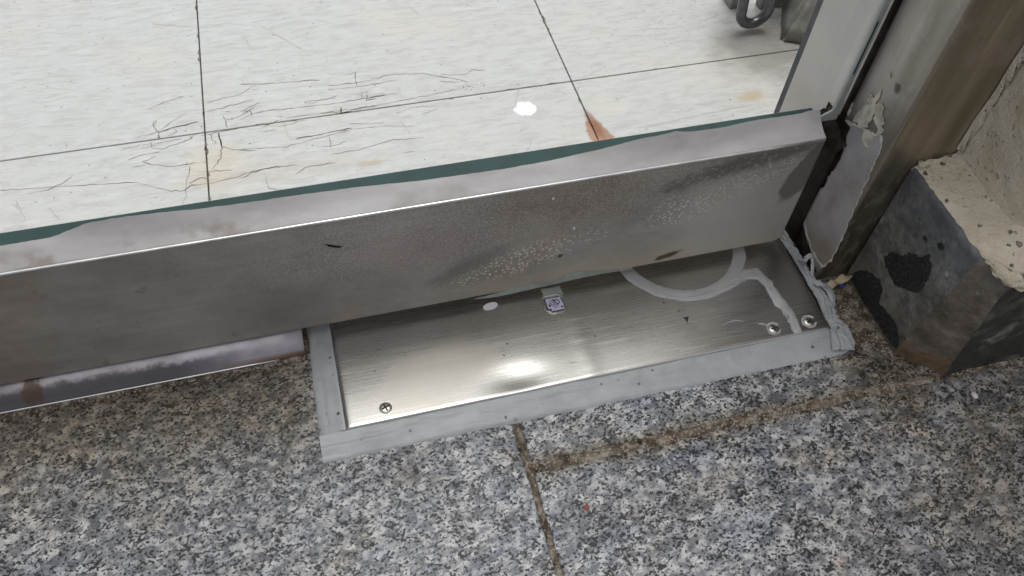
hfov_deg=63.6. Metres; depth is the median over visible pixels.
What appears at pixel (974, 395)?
pebble
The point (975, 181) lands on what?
wall
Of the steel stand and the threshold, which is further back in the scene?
the steel stand
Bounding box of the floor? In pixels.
[0,0,799,232]
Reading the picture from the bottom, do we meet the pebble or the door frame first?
the pebble
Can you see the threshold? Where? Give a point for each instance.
(102, 380)
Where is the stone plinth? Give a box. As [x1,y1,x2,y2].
[846,167,1023,375]
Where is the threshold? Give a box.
[0,329,305,413]
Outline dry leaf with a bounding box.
[823,274,852,288]
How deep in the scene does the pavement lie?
0.49 m
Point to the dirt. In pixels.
(853, 313)
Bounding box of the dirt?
[805,274,895,356]
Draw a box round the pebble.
[971,391,977,398]
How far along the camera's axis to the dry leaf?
0.58 m
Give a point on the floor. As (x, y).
(112, 107)
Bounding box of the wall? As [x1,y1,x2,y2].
[911,45,1023,291]
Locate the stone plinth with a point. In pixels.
(935, 294)
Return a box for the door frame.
[774,0,1023,278]
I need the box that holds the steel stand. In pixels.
[724,0,788,28]
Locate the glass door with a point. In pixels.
(86, 294)
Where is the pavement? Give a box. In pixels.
[0,229,1023,575]
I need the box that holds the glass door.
[0,0,891,384]
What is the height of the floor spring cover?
0.013 m
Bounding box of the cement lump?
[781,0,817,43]
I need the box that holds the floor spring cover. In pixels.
[306,231,854,462]

